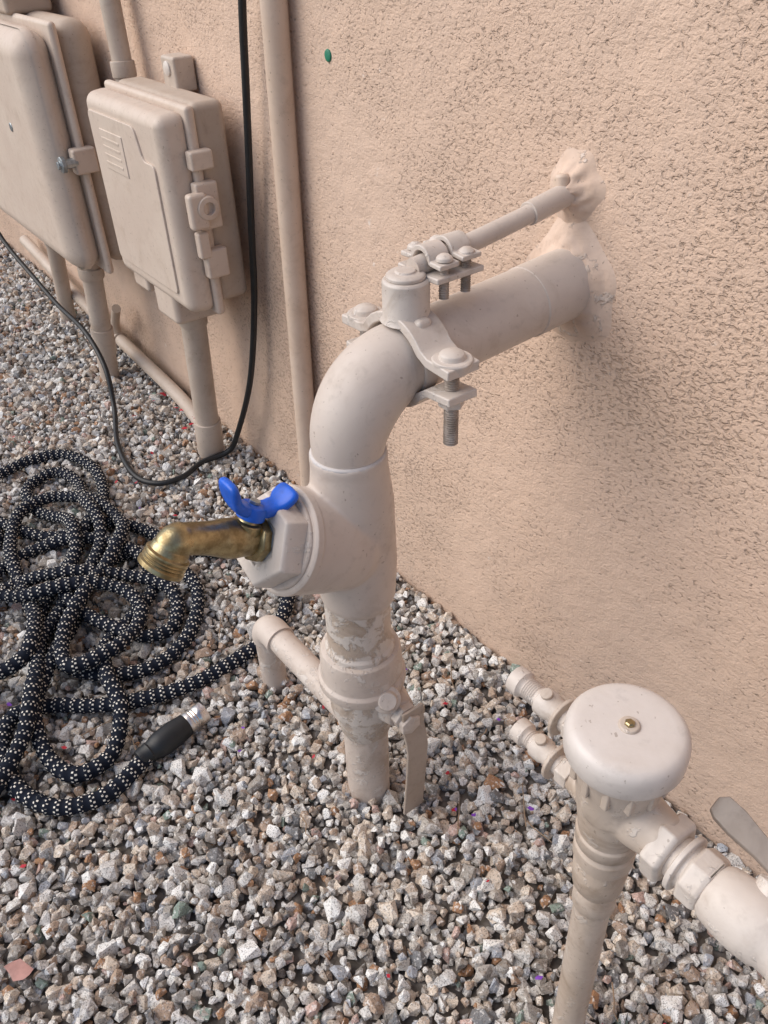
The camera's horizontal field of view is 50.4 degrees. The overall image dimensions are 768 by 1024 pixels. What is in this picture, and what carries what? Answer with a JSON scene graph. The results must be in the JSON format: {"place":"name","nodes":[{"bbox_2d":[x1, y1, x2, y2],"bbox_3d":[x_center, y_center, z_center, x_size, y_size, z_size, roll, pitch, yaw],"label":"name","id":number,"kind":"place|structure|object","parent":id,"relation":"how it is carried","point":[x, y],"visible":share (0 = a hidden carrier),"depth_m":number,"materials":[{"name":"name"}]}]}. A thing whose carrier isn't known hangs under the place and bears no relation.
{"place":"outdoors","nodes":[
{"label":"outdoors","id":0,"kind":"place"},
{"bbox_2d":[0,240,767,1023],"bbox_3d":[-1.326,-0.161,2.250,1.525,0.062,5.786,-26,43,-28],"label":"gravel","id":1,"kind":"structure","parent":0,"point":[360,854],"depth_m":1.30,"materials":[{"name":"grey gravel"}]},
{"bbox_2d":[4,959,32,980],"bbox_3d":[-0.503,0.631,1.127,0.038,0.006,0.028,29,47,35],"label":"dry leaf","id":2,"kind":"object","parent":1,"relation":"on","point":[19,969],"visible":1,"depth_m":1.13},
{"bbox_2d":[44,243,75,321],"bbox_3d":[-1.112,-0.814,2.803,0.060,0.484,0.180,-26,43,-28],"label":"conduit riser","id":3,"kind":"object","parent":1,"relation":"on","point":[59,272],"visible":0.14,"depth_m":2.80,"materials":[{"name":"beige plastic"}]},
{"bbox_2d":[77,264,118,379],"bbox_3d":[-0.847,-0.557,2.451,0.078,0.478,0.123,-26,43,-28],"label":"conduit riser","id":4,"kind":"object","parent":1,"relation":"on","point":[102,332],"visible":0.78,"depth_m":2.40,"materials":[{"name":"beige plastic"}]},
{"bbox_2d":[0,449,294,816],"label":"garden hose","id":5,"kind":"object","parent":1,"relation":"on","point":[72,583],"visible":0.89,"depth_m":1.61,"materials":[{"name":"fabric"}]},
{"bbox_2d":[179,317,224,464],"bbox_3d":[-0.456,-0.300,2.060,0.070,0.516,0.116,-26,43,-28],"label":"conduit riser","id":6,"kind":"object","parent":1,"relation":"on","point":[208,430],"visible":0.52,"depth_m":2.02,"materials":[{"name":"beige plastic"}]},
{"bbox_2d":[7,392,665,1023],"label":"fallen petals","id":7,"kind":"object","parent":1,"relation":"on","point":[323,708],"visible":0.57,"depth_m":1.41,"materials":[{"name":"pink plant"}]},
{"bbox_2d":[81,617,618,1021],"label":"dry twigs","id":8,"kind":"object","parent":1,"relation":"on","point":[458,814],"visible":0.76,"depth_m":1.30,"materials":[{"name":"brown wood"}]},
{"bbox_2d":[137,173,589,814],"bbox_3d":[0.023,0.084,1.151,0.575,0.972,0.432,-3,37,0],"label":"water standpipe","id":9,"kind":"object","parent":1,"relation":"on","point":[327,533],"visible":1,"depth_m":0.95,"materials":[{"name":"beige metal"}]},
{"bbox_2d":[0,0,767,877],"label":"stucco wall","id":10,"kind":"structure","parent":1,"relation":"on","point":[574,520],"depth_m":1.16,"materials":[{"name":"paint"}]},
{"bbox_2d":[0,0,122,273],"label":"electrical box","id":11,"kind":"object","parent":10,"relation":"attached to","point":[53,195],"visible":0.98,"depth_m":2.04,"materials":[{"name":"beige plastic"}]},
{"bbox_2d":[19,235,194,426],"bbox_3d":[-0.947,-0.644,2.740,0.053,0.255,1.516,-26,43,-28],"label":"conduit","id":12,"kind":"object","parent":10,"relation":"attached to","point":[171,388],"visible":0.65,"depth_m":2.56,"materials":[{"name":"beige plastic"}]},
{"bbox_2d":[99,0,136,81],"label":"wall conduit","id":13,"kind":"object","parent":10,"relation":"attached to","point":[122,64],"depth_m":1.77,"materials":[{"name":"beige plastic"}]},
{"bbox_2d":[0,0,257,485],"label":"black cable","id":14,"kind":"object","parent":10,"relation":"attached to","point":[243,33],"visible":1,"depth_m":1.87,"materials":[{"name":"rubber"}]},
{"bbox_2d":[87,52,246,323],"bbox_3d":[-0.453,-0.682,1.760,0.176,0.520,0.433,-26,43,-28],"label":"electrical box","id":15,"kind":"object","parent":10,"relation":"attached to","point":[162,153],"visible":1,"depth_m":1.65,"materials":[{"name":"beige plastic"}]},
{"bbox_2d":[259,0,313,485],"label":"wall downpipe","id":16,"kind":"object","parent":10,"relation":"attached to","point":[276,46],"depth_m":1.50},
{"bbox_2d":[324,49,331,61],"bbox_3d":[-0.089,-0.723,1.292,0.004,0.019,0.019,-26,43,-28],"label":"wall plug","id":17,"kind":"object","parent":10,"relation":"attached to","point":[328,55],"depth_m":1.29,"materials":[{"name":"green plastic"}]},
{"bbox_2d":[525,217,616,341],"bbox_3d":[0.234,-0.303,1.065,0.023,0.180,0.172,-26,43,-28],"label":"plaster collar","id":18,"kind":"object","parent":10,"relation":"attached to","point":[592,321],"visible":0.7,"depth_m":1.03,"materials":[{"name":"beige paint"}]},
{"bbox_2d":[550,147,605,222],"bbox_3d":[0.225,-0.389,0.996,0.037,0.108,0.100,-26,43,-28],"label":"plaster collar","id":19,"kind":"object","parent":10,"relation":"attached to","point":[586,187],"visible":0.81,"depth_m":0.98,"materials":[{"name":"beige paint"}]},
{"bbox_2d":[505,666,767,1023],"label":"pressure vacuum breaker","id":20,"kind":"object","parent":1,"relation":"on","point":[615,764],"visible":1,"depth_m":0.69,"materials":[{"name":"beige paint"}]}
]}

